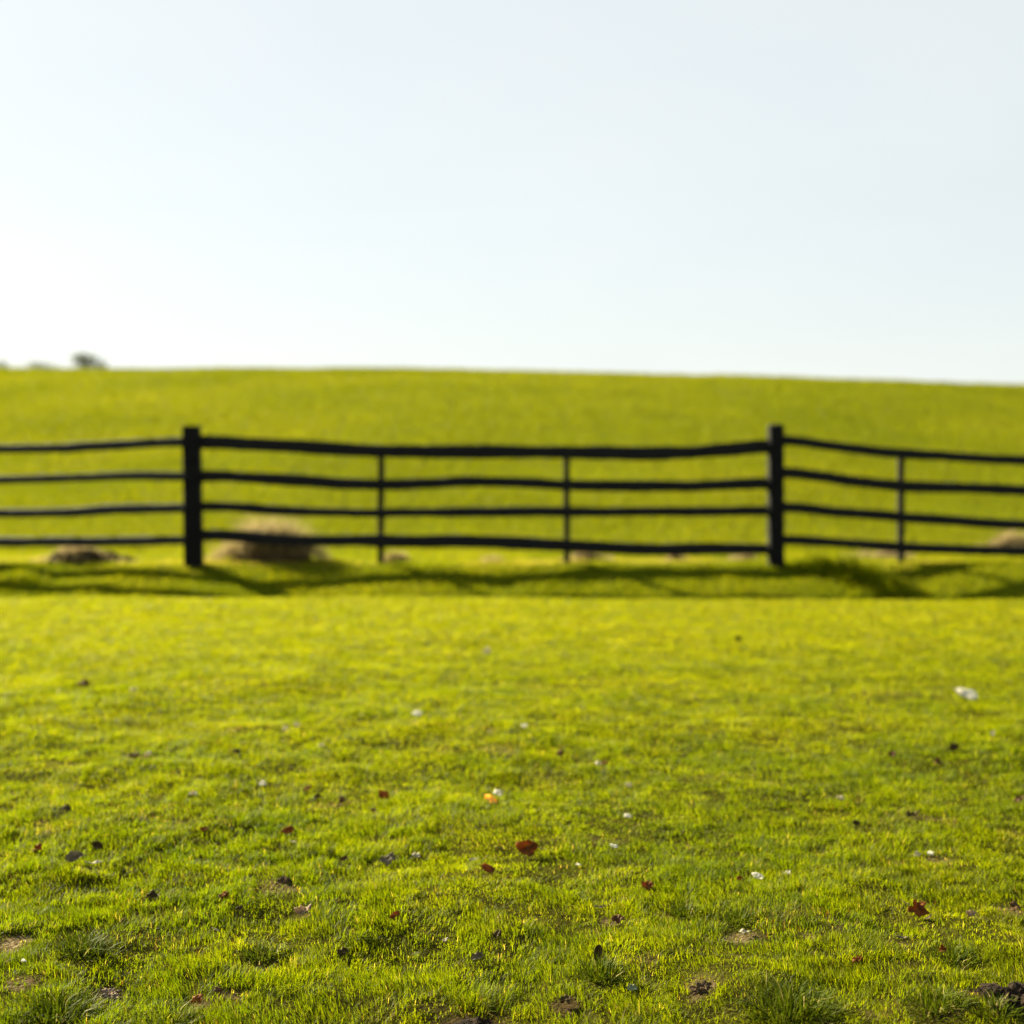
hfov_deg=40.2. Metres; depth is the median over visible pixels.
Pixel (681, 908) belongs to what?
grass tuft
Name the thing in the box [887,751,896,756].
fallen leaf
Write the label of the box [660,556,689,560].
dry grass mound
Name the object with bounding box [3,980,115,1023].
grass tuft
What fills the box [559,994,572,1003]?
fallen leaf
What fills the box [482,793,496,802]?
fallen leaf
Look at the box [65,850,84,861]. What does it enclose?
fallen leaf
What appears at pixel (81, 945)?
grass tuft
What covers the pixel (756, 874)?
fallen leaf
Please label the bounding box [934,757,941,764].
fallen leaf
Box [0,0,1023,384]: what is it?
sky
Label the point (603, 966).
grass tuft
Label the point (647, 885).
fallen leaf
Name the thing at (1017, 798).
fallen leaf
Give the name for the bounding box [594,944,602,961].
fallen leaf
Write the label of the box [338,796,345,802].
fallen leaf
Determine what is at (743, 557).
dry grass mound
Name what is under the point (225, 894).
fallen leaf
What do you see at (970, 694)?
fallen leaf
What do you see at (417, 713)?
white petal
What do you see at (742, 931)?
fallen leaf
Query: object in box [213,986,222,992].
fallen leaf
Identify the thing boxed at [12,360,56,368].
tree
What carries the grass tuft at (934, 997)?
on the ground at (130, 954)
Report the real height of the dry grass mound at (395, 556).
0.212 m
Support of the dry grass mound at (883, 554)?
on the ground at (130, 954)
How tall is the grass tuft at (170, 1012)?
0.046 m
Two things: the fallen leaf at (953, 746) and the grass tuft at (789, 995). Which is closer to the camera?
the grass tuft at (789, 995)
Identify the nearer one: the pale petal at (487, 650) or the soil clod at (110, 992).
the soil clod at (110, 992)
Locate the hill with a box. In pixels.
[0,370,1023,554]
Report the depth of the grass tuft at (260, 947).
2.50 m
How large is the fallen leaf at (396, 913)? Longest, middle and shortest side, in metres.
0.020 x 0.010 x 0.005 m
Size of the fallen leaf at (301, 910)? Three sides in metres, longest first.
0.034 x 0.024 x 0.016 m
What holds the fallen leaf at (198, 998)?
on the ground at (130, 954)
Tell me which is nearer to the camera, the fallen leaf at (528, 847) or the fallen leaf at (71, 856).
the fallen leaf at (71, 856)
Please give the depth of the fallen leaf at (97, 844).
3.12 m
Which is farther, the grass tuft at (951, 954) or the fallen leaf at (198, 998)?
the grass tuft at (951, 954)
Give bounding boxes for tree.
[0,359,9,368]
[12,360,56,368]
[66,351,110,368]
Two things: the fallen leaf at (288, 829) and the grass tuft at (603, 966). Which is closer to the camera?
the grass tuft at (603, 966)
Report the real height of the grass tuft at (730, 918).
0.033 m
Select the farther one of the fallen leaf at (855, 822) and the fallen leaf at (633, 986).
the fallen leaf at (855, 822)
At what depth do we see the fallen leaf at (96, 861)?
2.98 m
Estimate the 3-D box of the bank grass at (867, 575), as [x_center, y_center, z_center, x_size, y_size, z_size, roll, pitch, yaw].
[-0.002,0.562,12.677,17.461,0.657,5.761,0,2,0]
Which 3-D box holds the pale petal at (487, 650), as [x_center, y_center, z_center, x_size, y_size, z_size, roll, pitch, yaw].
[-0.121,0.653,6.571,0.045,0.020,0.037,-6,47,-5]
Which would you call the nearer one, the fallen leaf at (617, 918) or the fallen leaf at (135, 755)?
the fallen leaf at (617, 918)
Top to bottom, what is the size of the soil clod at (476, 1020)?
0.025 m
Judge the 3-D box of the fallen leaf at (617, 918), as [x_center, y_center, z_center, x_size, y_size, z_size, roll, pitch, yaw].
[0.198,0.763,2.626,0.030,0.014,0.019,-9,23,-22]
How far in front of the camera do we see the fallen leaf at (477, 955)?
2.44 m
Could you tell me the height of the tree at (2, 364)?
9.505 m
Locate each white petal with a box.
[412,710,422,715]
[493,789,502,795]
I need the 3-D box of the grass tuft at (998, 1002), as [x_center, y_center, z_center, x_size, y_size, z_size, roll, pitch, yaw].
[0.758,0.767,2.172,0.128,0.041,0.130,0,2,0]
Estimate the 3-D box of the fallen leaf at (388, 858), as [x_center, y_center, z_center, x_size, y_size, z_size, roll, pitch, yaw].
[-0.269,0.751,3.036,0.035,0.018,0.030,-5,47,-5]
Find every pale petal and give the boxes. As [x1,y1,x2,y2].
[189,791,197,795]
[412,851,419,857]
[481,647,490,653]
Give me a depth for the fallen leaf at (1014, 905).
2.75 m
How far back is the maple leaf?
2.64 m
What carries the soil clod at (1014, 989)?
on the ground at (130, 954)
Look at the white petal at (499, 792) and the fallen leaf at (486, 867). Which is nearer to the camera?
the fallen leaf at (486, 867)
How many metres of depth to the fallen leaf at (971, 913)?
2.66 m
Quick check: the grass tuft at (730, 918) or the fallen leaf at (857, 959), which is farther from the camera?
the grass tuft at (730, 918)
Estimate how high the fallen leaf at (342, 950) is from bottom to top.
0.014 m
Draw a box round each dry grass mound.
[30,536,140,562]
[206,501,346,562]
[384,550,410,562]
[477,554,502,562]
[558,553,615,560]
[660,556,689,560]
[725,555,760,560]
[839,550,917,557]
[974,530,1023,546]
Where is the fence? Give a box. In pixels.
[0,423,1023,567]
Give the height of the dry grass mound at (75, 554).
0.333 m
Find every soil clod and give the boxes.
[99,987,121,999]
[277,874,291,883]
[444,1016,490,1023]
[689,980,710,995]
[973,981,1023,1017]
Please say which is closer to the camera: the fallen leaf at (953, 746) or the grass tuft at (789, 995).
the grass tuft at (789, 995)
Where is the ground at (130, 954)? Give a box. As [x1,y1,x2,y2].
[0,554,1023,1023]
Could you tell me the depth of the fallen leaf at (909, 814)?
3.43 m
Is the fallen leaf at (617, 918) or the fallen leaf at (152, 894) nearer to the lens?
the fallen leaf at (617, 918)
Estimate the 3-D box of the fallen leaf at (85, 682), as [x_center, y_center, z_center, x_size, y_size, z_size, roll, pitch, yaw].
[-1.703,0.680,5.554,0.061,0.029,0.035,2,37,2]
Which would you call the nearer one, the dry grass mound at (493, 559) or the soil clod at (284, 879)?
the soil clod at (284, 879)
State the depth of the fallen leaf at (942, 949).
2.42 m
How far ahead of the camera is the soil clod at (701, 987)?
2.27 m
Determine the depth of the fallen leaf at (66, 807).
3.47 m
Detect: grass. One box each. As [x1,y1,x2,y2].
[0,542,1023,599]
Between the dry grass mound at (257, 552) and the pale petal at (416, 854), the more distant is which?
the dry grass mound at (257, 552)
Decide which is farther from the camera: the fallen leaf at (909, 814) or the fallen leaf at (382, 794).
the fallen leaf at (382, 794)
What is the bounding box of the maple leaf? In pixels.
[901,899,929,917]
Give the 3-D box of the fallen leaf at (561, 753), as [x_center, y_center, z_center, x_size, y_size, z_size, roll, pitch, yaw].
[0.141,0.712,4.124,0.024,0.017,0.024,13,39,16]
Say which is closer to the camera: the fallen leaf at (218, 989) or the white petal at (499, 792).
the fallen leaf at (218, 989)
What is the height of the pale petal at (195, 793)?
0.011 m
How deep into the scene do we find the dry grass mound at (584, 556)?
13.33 m
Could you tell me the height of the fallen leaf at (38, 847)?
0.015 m
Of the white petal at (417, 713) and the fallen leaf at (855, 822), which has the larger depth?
the white petal at (417, 713)
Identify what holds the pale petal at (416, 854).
on the ground at (130, 954)
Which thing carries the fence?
on the ground at (130, 954)
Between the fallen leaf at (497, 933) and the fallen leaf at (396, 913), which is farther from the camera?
the fallen leaf at (396, 913)
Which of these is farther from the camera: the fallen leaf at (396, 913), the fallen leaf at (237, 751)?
the fallen leaf at (237, 751)
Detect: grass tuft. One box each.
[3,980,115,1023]
[39,926,125,961]
[115,994,206,1023]
[233,935,296,964]
[559,950,643,987]
[655,897,712,921]
[701,900,771,929]
[711,964,861,1023]
[890,979,994,1023]
[919,939,984,971]
[960,987,1023,1023]
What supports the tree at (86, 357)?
on the hill
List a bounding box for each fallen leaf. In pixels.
[31,843,41,851]
[61,804,69,811]
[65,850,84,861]
[76,679,89,686]
[84,860,101,863]
[92,841,102,848]
[128,751,139,757]
[146,889,159,898]
[189,994,202,1004]
[199,826,208,831]
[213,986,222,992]
[219,891,228,898]
[232,749,239,753]
[281,826,293,833]
[294,904,311,914]
[336,947,347,955]
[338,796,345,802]
[378,790,389,798]
[380,852,395,864]
[390,911,399,917]
[471,951,482,959]
[481,863,494,872]
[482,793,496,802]
[492,929,501,937]
[515,839,545,855]
[557,750,563,755]
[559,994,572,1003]
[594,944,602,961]
[610,914,624,923]
[627,983,637,990]
[641,880,653,889]
[739,929,749,933]
[752,872,764,878]
[852,820,859,824]
[852,956,862,962]
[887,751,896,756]
[906,810,920,816]
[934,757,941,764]
[938,944,946,952]
[947,742,958,750]
[957,688,977,699]
[966,910,975,916]
[1010,901,1019,910]
[1013,795,1023,803]
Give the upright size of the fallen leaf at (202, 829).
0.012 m
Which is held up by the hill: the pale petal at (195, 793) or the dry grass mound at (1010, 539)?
the dry grass mound at (1010, 539)
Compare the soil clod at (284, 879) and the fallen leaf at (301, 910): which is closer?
the fallen leaf at (301, 910)

